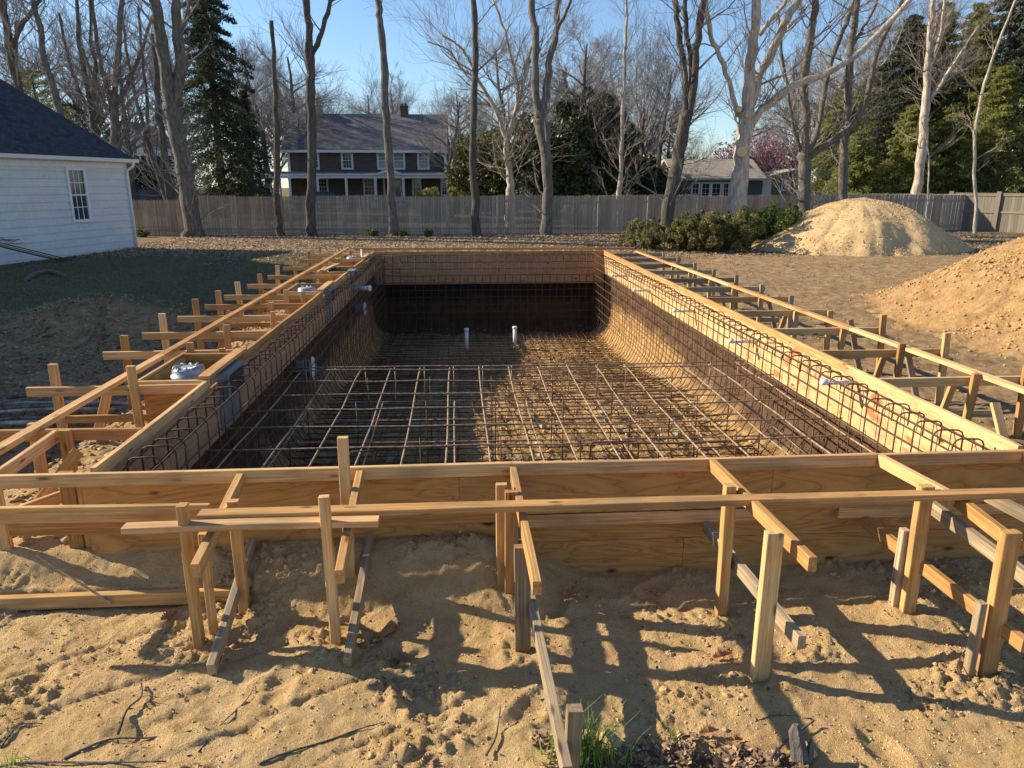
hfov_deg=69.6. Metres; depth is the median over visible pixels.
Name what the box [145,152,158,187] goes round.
arborvitae
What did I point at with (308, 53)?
bare tree
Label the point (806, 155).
bare tree
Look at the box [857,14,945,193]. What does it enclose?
evergreen tree
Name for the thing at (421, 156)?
window
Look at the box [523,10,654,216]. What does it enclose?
bare tree
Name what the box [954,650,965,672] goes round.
stick
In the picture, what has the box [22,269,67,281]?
curved pipe
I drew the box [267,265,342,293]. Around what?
side brace
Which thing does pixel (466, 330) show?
pool pipe
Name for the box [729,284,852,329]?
rail board
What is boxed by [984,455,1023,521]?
brace frame
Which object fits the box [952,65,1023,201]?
evergreen tree
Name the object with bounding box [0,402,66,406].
cut branch
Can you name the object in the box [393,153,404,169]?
window
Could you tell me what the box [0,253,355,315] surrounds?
lawn grass
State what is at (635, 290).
pool pipe
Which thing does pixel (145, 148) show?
window
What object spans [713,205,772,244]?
evergreen bush
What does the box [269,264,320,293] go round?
rail board
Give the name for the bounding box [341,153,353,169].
window
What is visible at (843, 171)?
bare tree
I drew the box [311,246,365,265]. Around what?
side brace
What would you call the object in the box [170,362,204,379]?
skimmer bucket
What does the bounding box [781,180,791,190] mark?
window
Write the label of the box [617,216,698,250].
evergreen bush
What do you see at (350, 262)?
skimmer box
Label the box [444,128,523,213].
holly tree
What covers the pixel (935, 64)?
evergreen tree
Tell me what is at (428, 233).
weed tuft
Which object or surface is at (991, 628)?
brace frame
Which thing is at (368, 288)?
pool pipe
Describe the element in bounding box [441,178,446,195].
window
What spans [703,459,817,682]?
brace frame
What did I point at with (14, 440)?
rail board
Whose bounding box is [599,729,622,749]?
rock
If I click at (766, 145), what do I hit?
bare tree
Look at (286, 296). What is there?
side brace
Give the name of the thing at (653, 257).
rail board
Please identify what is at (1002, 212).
board fence
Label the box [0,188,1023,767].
ground
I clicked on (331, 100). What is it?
bare tree
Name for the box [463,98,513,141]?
bare tree
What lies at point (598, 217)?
picket fence
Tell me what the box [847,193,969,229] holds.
picket fence
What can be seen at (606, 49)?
bare tree
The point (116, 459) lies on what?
form wall
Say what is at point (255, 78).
bare tree
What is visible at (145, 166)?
arborvitae
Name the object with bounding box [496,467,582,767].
brace frame
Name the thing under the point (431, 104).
bare tree
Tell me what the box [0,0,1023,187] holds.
sky
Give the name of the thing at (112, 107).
bare tree
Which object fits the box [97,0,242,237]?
bare tree
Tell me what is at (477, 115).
bare tree
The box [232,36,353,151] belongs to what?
bare tree
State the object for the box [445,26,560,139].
bare tree
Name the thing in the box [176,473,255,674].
brace frame
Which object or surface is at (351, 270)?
skimmer box
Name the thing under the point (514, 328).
pool pipe
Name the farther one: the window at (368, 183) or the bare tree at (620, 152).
the window at (368, 183)
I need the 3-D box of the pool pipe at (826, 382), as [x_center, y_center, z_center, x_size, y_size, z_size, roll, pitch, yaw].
[3.284,-0.019,7.366,0.409,0.074,0.062,-2,15,-6]
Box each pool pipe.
[352,285,371,290]
[464,328,468,350]
[512,326,516,348]
[633,289,650,291]
[672,309,694,312]
[728,339,756,343]
[819,379,858,384]
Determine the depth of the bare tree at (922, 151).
38.45 m
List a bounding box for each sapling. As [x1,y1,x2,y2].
[913,121,933,218]
[952,0,1015,233]
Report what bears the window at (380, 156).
in the shingled house at (350, 161)
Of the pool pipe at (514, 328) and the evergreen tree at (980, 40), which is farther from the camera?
the evergreen tree at (980, 40)
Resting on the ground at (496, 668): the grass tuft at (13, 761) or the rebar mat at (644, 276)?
the grass tuft at (13, 761)
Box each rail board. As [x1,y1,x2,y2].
[0,354,165,454]
[0,503,210,523]
[0,587,230,610]
[120,515,379,534]
[159,292,271,356]
[197,487,1023,519]
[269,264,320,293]
[318,247,349,265]
[355,247,630,249]
[635,251,670,263]
[668,263,730,286]
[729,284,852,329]
[849,327,1023,393]
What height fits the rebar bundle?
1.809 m
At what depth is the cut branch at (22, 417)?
8.18 m
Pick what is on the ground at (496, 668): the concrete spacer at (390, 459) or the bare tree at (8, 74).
the bare tree at (8, 74)
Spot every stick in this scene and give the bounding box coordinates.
[0,722,42,748]
[0,761,165,766]
[36,555,112,603]
[64,730,191,759]
[116,682,156,734]
[198,685,254,752]
[259,721,383,764]
[485,706,500,755]
[677,722,687,756]
[754,715,811,721]
[769,720,814,759]
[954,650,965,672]
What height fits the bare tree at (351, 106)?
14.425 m
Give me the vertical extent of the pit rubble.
0.985 m
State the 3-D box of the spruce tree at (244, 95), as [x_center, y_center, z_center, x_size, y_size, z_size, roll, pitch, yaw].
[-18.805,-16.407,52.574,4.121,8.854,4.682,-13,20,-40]
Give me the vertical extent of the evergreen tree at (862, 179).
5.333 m
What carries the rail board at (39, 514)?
on the brace frame at (197, 565)
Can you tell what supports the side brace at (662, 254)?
on the ground at (496, 668)
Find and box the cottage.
[661,159,794,210]
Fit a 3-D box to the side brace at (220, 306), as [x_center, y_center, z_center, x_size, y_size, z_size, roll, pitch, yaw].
[-4.016,-0.956,11.633,1.557,1.037,0.186,-1,15,-4]
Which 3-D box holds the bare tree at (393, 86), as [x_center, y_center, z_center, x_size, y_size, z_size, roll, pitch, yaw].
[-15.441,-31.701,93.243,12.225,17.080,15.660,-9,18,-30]
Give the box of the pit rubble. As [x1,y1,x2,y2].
[296,325,761,466]
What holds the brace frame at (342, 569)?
on the ground at (496, 668)
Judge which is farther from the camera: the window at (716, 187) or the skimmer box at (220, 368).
the window at (716, 187)
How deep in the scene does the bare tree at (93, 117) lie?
39.41 m
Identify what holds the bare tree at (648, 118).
on the ground at (496, 668)
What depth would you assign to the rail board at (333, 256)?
18.71 m
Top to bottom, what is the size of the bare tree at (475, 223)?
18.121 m
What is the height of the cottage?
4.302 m
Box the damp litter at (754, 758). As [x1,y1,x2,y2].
[530,729,808,767]
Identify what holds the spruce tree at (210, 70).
on the ground at (496, 668)
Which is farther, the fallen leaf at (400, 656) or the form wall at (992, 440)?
the form wall at (992, 440)
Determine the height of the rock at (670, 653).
0.039 m
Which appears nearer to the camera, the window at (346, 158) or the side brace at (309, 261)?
the side brace at (309, 261)
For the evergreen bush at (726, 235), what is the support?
on the ground at (496, 668)
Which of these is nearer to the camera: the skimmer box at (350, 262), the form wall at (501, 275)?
the skimmer box at (350, 262)
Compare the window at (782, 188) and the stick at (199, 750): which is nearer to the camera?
the stick at (199, 750)
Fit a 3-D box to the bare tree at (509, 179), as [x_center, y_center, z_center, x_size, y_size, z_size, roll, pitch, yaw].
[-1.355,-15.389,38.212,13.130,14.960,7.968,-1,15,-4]
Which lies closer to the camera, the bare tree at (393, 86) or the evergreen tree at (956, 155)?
the evergreen tree at (956, 155)
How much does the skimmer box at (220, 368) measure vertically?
0.662 m
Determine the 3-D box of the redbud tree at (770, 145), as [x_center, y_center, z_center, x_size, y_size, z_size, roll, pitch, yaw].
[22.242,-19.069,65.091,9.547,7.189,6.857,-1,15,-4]
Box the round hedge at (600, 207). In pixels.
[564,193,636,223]
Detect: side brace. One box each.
[25,363,199,440]
[102,335,233,410]
[141,313,267,362]
[177,299,289,349]
[204,290,304,330]
[224,282,316,327]
[247,274,296,311]
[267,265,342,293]
[283,256,331,282]
[300,251,354,280]
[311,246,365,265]
[611,252,664,275]
[622,257,680,277]
[635,263,696,286]
[650,269,715,295]
[665,275,738,309]
[684,284,764,309]
[705,294,793,327]
[736,310,832,349]
[773,314,886,374]
[820,332,950,404]
[879,365,1023,438]
[990,402,1008,438]
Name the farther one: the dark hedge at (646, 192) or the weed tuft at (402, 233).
the dark hedge at (646, 192)
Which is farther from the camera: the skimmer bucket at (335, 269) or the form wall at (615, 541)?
the skimmer bucket at (335, 269)
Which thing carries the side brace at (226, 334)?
on the ground at (496, 668)
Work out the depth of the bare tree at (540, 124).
33.41 m
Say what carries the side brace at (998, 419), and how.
on the ground at (496, 668)
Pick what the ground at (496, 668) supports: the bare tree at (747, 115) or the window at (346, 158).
the bare tree at (747, 115)
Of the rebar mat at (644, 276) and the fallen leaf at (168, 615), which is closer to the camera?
the fallen leaf at (168, 615)
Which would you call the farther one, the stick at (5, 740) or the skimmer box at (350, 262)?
the skimmer box at (350, 262)
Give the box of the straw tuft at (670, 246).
[660,242,679,250]
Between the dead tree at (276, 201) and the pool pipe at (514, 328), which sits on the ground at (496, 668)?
the dead tree at (276, 201)
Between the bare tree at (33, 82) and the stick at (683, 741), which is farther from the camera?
the bare tree at (33, 82)
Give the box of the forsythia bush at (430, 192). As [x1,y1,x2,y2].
[413,186,468,218]
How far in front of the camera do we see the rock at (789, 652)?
4.31 m
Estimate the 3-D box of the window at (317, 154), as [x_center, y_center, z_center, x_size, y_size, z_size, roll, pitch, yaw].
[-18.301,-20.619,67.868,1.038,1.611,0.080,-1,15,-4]
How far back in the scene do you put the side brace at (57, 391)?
6.89 m
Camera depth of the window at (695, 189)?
59.03 m
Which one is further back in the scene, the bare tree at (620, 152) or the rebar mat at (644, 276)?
the bare tree at (620, 152)
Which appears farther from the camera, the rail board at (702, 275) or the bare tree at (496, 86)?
the bare tree at (496, 86)
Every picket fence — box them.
[132,194,837,235]
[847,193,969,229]
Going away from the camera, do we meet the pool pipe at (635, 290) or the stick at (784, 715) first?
the stick at (784, 715)
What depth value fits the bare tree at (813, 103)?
53.64 m
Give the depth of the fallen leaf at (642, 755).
3.50 m
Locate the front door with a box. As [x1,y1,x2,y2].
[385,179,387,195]
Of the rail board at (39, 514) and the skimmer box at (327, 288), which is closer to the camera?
the rail board at (39, 514)
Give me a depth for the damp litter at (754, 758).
3.52 m
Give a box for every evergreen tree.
[786,89,876,207]
[817,130,890,201]
[827,67,899,161]
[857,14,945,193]
[870,103,943,216]
[899,1,972,166]
[909,2,1013,191]
[911,113,988,222]
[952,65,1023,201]
[959,0,1023,188]
[977,0,1023,192]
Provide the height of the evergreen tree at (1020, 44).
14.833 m
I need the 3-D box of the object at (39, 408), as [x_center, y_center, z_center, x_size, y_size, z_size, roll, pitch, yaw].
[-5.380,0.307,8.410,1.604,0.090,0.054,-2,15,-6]
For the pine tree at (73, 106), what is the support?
on the ground at (496, 668)
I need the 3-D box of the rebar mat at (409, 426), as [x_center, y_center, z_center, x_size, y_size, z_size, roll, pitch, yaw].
[0.283,0.624,7.375,5.985,0.721,4.438,-1,15,-4]
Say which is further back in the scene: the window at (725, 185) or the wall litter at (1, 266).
the window at (725, 185)
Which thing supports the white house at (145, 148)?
on the ground at (496, 668)
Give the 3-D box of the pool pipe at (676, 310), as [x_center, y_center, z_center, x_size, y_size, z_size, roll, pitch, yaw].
[2.933,-1.246,12.523,0.409,0.074,0.062,-2,15,-6]
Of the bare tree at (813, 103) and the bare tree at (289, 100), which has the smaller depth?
the bare tree at (813, 103)
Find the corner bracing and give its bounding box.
[0,422,141,549]
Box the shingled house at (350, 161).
[258,103,460,207]
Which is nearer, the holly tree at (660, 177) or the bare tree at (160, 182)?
the bare tree at (160, 182)
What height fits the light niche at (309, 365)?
0.336 m
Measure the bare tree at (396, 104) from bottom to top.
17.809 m
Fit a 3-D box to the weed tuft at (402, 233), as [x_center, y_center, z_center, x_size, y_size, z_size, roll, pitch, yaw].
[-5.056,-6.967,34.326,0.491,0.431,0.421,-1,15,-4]
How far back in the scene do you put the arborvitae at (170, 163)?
65.47 m
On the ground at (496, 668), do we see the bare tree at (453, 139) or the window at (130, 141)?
the bare tree at (453, 139)
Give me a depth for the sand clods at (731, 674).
4.08 m
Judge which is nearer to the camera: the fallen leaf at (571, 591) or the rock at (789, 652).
the rock at (789, 652)
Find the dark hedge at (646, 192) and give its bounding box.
[630,185,695,213]
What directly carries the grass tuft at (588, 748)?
on the ground at (496, 668)
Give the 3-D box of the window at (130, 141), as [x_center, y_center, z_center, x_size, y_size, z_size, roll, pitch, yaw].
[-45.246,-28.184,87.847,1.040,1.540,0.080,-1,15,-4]
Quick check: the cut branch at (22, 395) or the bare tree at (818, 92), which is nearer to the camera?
the cut branch at (22, 395)
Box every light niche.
[292,356,314,379]
[351,302,365,315]
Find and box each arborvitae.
[133,155,144,188]
[138,155,153,188]
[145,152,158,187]
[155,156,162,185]
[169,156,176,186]
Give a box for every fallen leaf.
[158,608,177,621]
[385,645,410,661]
[421,753,435,767]
[562,583,579,597]
[609,743,622,756]
[632,751,649,763]
[699,720,718,735]
[710,647,732,658]
[712,755,725,767]
[728,732,742,741]
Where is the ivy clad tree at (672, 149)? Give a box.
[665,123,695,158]
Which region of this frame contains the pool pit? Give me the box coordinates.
[189,274,887,469]
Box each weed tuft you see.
[136,228,149,236]
[365,228,378,235]
[398,230,408,235]
[424,229,433,236]
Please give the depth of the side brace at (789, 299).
12.29 m
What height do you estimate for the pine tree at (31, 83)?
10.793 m
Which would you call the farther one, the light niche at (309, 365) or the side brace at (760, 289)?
the side brace at (760, 289)
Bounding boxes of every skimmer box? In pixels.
[138,348,246,431]
[283,281,335,321]
[316,263,356,296]
[338,253,370,265]
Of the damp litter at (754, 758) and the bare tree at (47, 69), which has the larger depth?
the bare tree at (47, 69)
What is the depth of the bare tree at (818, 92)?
58.01 m
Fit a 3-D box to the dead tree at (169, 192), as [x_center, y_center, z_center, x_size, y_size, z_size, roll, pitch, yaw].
[-17.546,-13.204,37.377,4.664,11.028,4.984,-1,15,-4]
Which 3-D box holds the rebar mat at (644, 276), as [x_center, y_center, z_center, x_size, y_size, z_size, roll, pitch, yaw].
[2.221,-0.538,13.041,1.616,2.161,15.600,-1,15,-4]
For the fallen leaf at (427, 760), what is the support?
on the ground at (496, 668)
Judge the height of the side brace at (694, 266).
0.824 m
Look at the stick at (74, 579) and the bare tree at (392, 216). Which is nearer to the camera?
the stick at (74, 579)
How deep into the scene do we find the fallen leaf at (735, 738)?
3.64 m
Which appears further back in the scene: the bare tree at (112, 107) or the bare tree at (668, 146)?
the bare tree at (668, 146)
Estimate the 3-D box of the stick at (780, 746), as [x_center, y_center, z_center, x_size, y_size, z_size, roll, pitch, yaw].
[1.363,1.745,3.610,0.390,0.047,0.046,-12,20,-38]
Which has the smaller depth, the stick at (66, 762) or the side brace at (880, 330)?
the stick at (66, 762)
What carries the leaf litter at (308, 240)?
on the ground at (496, 668)
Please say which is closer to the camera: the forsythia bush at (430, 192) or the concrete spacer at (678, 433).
the concrete spacer at (678, 433)
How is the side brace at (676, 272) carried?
on the ground at (496, 668)
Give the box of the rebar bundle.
[0,237,71,261]
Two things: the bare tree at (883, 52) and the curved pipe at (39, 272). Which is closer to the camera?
the curved pipe at (39, 272)
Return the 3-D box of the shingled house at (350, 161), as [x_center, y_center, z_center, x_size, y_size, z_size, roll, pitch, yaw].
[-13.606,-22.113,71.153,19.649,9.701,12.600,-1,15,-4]
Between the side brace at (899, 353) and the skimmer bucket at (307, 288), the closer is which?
the side brace at (899, 353)
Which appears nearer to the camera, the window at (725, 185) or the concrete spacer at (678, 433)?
the concrete spacer at (678, 433)
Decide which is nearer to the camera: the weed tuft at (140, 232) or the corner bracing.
the corner bracing
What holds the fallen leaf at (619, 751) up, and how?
on the ground at (496, 668)
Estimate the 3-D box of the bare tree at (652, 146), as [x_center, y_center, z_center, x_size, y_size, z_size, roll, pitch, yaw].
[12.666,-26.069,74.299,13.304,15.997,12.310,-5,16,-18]
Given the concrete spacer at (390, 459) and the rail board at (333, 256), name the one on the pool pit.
the concrete spacer at (390, 459)
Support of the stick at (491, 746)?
on the ground at (496, 668)
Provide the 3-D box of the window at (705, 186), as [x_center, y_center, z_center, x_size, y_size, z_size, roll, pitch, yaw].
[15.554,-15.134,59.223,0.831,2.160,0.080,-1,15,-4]
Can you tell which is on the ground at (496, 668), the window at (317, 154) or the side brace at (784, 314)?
the side brace at (784, 314)
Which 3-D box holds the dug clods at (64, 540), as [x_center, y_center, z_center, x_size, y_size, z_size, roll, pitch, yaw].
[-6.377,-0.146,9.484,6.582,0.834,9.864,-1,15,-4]
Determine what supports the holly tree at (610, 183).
on the ground at (496, 668)
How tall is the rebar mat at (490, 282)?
2.098 m
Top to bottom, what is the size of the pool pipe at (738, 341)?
0.074 m
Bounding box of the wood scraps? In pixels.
[5,535,1023,765]
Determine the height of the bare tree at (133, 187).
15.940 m
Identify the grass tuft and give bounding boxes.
[0,741,26,767]
[510,694,651,767]
[660,724,679,746]
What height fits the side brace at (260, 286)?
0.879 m
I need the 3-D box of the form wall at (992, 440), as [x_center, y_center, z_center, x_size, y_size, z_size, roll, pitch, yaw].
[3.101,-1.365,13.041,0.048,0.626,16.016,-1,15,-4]
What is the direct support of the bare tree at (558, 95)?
on the ground at (496, 668)
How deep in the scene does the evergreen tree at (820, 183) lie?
44.71 m
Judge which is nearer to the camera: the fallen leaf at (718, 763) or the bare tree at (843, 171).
the fallen leaf at (718, 763)
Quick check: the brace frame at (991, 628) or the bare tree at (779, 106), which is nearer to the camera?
the brace frame at (991, 628)
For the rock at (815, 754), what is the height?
0.068 m
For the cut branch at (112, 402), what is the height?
0.112 m
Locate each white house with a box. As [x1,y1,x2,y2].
[0,79,138,264]
[102,121,176,188]
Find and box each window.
[64,167,91,222]
[130,141,137,154]
[141,141,148,154]
[316,153,319,169]
[319,178,328,191]
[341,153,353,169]
[363,178,374,195]
[377,153,385,169]
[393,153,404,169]
[412,178,421,195]
[417,153,429,169]
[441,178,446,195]
[691,182,700,206]
[700,182,710,206]
[710,182,721,209]
[722,182,729,209]
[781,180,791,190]
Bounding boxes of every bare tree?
[0,0,98,116]
[0,0,102,109]
[0,0,103,91]
[0,0,195,142]
[0,53,37,95]
[0,53,136,135]
[24,0,144,136]
[36,0,170,186]
[60,14,187,202]
[61,0,209,222]
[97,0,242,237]
[103,0,206,189]
[172,27,328,174]
[189,21,339,192]
[218,6,345,170]
[227,0,349,236]
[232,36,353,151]
[259,63,320,152]
[281,86,336,169]
[294,81,351,113]
[327,76,390,113]
[333,90,360,113]
[338,80,397,113]
[342,49,414,113]
[342,60,432,113]
[365,0,605,226]
[375,0,398,235]
[389,79,466,141]
[391,88,492,195]
[417,76,494,140]
[433,0,525,235]
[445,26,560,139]
[459,90,491,139]
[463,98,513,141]
[478,0,589,235]
[501,79,554,126]
[505,48,608,119]
[506,9,681,111]
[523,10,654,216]
[572,0,706,211]
[586,0,672,226]
[594,70,653,154]
[598,46,717,160]
[613,40,739,176]
[617,0,776,233]
[636,104,707,162]
[637,0,911,215]
[663,130,722,158]
[729,113,795,170]
[730,32,843,194]
[735,13,901,190]
[740,0,950,213]
[753,80,801,149]
[753,95,833,167]
[761,19,881,133]
[768,0,938,200]
[809,19,945,148]
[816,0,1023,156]
[819,0,1023,121]
[890,0,1021,194]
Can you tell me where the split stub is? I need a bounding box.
[788,723,813,765]
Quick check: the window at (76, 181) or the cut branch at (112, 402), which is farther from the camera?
the window at (76, 181)
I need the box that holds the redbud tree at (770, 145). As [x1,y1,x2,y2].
[712,126,817,201]
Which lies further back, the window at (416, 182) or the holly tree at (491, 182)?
the window at (416, 182)
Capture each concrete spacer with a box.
[387,454,393,461]
[673,430,681,435]
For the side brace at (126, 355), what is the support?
on the ground at (496, 668)
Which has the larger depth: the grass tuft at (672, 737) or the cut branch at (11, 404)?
the cut branch at (11, 404)
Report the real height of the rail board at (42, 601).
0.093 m
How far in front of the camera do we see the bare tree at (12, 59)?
36.95 m
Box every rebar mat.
[120,255,435,471]
[204,360,873,468]
[254,372,813,501]
[287,330,761,499]
[381,253,602,342]
[544,254,990,455]
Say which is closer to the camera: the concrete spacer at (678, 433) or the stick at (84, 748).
the stick at (84, 748)
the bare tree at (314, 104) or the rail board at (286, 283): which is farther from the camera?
the bare tree at (314, 104)
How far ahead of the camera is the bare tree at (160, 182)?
42.98 m
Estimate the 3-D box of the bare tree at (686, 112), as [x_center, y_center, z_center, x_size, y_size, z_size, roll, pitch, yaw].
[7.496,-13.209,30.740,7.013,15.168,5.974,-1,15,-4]
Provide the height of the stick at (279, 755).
0.026 m
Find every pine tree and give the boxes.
[19,69,79,122]
[61,103,135,174]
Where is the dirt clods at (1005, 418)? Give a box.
[639,256,1021,440]
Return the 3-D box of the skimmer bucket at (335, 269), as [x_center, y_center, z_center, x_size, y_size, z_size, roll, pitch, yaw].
[-3.849,-2.204,16.014,0.353,0.642,0.353,-1,15,-4]
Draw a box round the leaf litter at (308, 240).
[77,231,1022,264]
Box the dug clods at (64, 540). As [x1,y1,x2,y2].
[0,293,284,545]
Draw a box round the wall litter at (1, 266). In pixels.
[0,247,152,267]
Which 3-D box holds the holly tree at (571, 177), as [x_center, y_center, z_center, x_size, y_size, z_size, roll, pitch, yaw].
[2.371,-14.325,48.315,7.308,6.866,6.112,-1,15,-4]
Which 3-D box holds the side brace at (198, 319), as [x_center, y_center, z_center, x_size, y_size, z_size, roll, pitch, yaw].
[-3.970,-0.705,10.673,1.601,1.067,0.226,0,15,-2]
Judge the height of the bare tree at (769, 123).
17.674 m
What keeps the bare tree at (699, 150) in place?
on the ground at (496, 668)
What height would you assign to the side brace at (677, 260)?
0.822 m
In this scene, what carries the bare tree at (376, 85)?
on the ground at (496, 668)
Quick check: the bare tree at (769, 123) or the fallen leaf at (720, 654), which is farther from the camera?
the bare tree at (769, 123)
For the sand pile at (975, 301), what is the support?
on the ground at (496, 668)
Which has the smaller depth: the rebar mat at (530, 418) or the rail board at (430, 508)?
the rail board at (430, 508)
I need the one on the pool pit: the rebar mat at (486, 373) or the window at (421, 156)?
the rebar mat at (486, 373)
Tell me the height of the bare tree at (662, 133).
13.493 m
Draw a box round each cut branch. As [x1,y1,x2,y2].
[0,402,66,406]
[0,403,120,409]
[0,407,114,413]
[0,416,45,420]
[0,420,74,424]
[3,401,109,407]
[4,400,127,409]
[6,393,26,398]
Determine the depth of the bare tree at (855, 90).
49.19 m
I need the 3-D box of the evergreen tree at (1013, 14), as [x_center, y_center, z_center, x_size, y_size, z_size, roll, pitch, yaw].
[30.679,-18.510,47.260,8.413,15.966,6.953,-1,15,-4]
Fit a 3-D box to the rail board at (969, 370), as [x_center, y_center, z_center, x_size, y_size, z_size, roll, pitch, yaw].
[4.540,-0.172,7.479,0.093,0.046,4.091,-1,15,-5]
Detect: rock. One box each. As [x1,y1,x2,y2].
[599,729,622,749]
[666,650,673,655]
[786,650,792,655]
[805,741,817,758]
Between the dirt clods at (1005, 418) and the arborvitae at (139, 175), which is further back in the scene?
the arborvitae at (139, 175)
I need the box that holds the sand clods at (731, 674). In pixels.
[3,545,1023,767]
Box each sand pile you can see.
[749,197,974,256]
[851,236,1023,361]
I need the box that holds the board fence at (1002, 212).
[949,191,1023,232]
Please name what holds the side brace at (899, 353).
on the ground at (496, 668)
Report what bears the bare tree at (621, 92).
on the ground at (496, 668)
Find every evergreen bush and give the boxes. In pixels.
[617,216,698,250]
[664,209,765,251]
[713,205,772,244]
[739,199,803,243]
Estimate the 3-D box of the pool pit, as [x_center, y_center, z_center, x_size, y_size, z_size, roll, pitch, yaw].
[-0.091,-0.252,13.134,6.736,1.812,16.092,-1,15,-4]
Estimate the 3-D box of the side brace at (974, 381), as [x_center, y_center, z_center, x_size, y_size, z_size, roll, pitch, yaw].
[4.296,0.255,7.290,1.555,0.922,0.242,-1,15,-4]
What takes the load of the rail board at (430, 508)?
on the brace frame at (991, 628)
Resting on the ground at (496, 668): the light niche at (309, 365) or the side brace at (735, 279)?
the side brace at (735, 279)
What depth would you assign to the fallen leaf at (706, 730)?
3.66 m
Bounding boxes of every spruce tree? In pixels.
[170,0,273,216]
[225,89,287,213]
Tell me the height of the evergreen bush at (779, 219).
1.951 m
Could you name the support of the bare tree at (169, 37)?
on the ground at (496, 668)
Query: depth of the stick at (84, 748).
3.56 m
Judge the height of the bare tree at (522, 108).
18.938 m
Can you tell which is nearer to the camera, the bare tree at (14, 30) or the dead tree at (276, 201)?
the dead tree at (276, 201)
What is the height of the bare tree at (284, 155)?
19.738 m
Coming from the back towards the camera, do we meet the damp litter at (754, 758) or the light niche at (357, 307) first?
the light niche at (357, 307)
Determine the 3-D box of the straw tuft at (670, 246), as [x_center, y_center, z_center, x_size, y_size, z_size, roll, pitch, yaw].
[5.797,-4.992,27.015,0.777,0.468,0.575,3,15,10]
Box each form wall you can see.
[0,449,1023,573]
[90,252,374,471]
[374,250,604,284]
[603,251,1023,452]
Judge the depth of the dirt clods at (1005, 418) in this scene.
16.83 m
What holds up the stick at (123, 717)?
on the ground at (496, 668)
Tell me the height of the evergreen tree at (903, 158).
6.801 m
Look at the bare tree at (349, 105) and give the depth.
93.49 m
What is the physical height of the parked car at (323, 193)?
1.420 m
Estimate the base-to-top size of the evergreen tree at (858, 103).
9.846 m
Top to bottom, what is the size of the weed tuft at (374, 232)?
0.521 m
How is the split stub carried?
on the ground at (496, 668)
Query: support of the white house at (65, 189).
on the ground at (496, 668)
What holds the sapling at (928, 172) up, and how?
on the ground at (496, 668)
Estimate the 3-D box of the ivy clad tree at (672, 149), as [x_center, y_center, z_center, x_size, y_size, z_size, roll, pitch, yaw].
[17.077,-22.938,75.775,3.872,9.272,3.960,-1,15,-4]
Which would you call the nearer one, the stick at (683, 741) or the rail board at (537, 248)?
the stick at (683, 741)
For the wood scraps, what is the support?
on the ground at (496, 668)
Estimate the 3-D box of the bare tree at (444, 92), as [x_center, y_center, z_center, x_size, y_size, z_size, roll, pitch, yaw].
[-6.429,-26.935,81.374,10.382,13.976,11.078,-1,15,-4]
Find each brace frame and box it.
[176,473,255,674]
[318,436,373,666]
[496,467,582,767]
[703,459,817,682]
[862,455,1023,677]
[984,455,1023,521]
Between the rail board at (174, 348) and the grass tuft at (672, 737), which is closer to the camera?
the grass tuft at (672, 737)
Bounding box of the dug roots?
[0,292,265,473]
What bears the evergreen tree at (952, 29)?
on the ground at (496, 668)
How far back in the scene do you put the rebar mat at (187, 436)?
9.83 m
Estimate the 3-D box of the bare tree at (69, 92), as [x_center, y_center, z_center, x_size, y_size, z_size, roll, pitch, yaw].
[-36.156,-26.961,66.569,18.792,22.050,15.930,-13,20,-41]
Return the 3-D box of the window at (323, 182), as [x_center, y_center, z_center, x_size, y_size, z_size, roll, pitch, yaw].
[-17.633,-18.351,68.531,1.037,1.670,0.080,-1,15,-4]
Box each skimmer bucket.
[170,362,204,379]
[297,285,315,291]
[327,267,341,271]
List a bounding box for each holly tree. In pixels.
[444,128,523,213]
[493,112,601,218]
[548,86,642,212]
[621,154,667,211]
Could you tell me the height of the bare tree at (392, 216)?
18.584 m
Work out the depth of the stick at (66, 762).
3.43 m
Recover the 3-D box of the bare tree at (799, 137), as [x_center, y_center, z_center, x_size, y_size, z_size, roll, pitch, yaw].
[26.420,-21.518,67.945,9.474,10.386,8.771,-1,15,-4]
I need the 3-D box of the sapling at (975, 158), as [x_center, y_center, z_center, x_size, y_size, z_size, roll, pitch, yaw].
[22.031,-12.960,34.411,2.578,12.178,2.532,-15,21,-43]
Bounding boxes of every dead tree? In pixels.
[115,8,211,227]
[239,20,290,236]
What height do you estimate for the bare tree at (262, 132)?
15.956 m
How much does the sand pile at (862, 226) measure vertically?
2.560 m
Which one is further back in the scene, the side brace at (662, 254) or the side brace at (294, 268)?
the side brace at (662, 254)
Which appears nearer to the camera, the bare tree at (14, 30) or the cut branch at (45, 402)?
the cut branch at (45, 402)

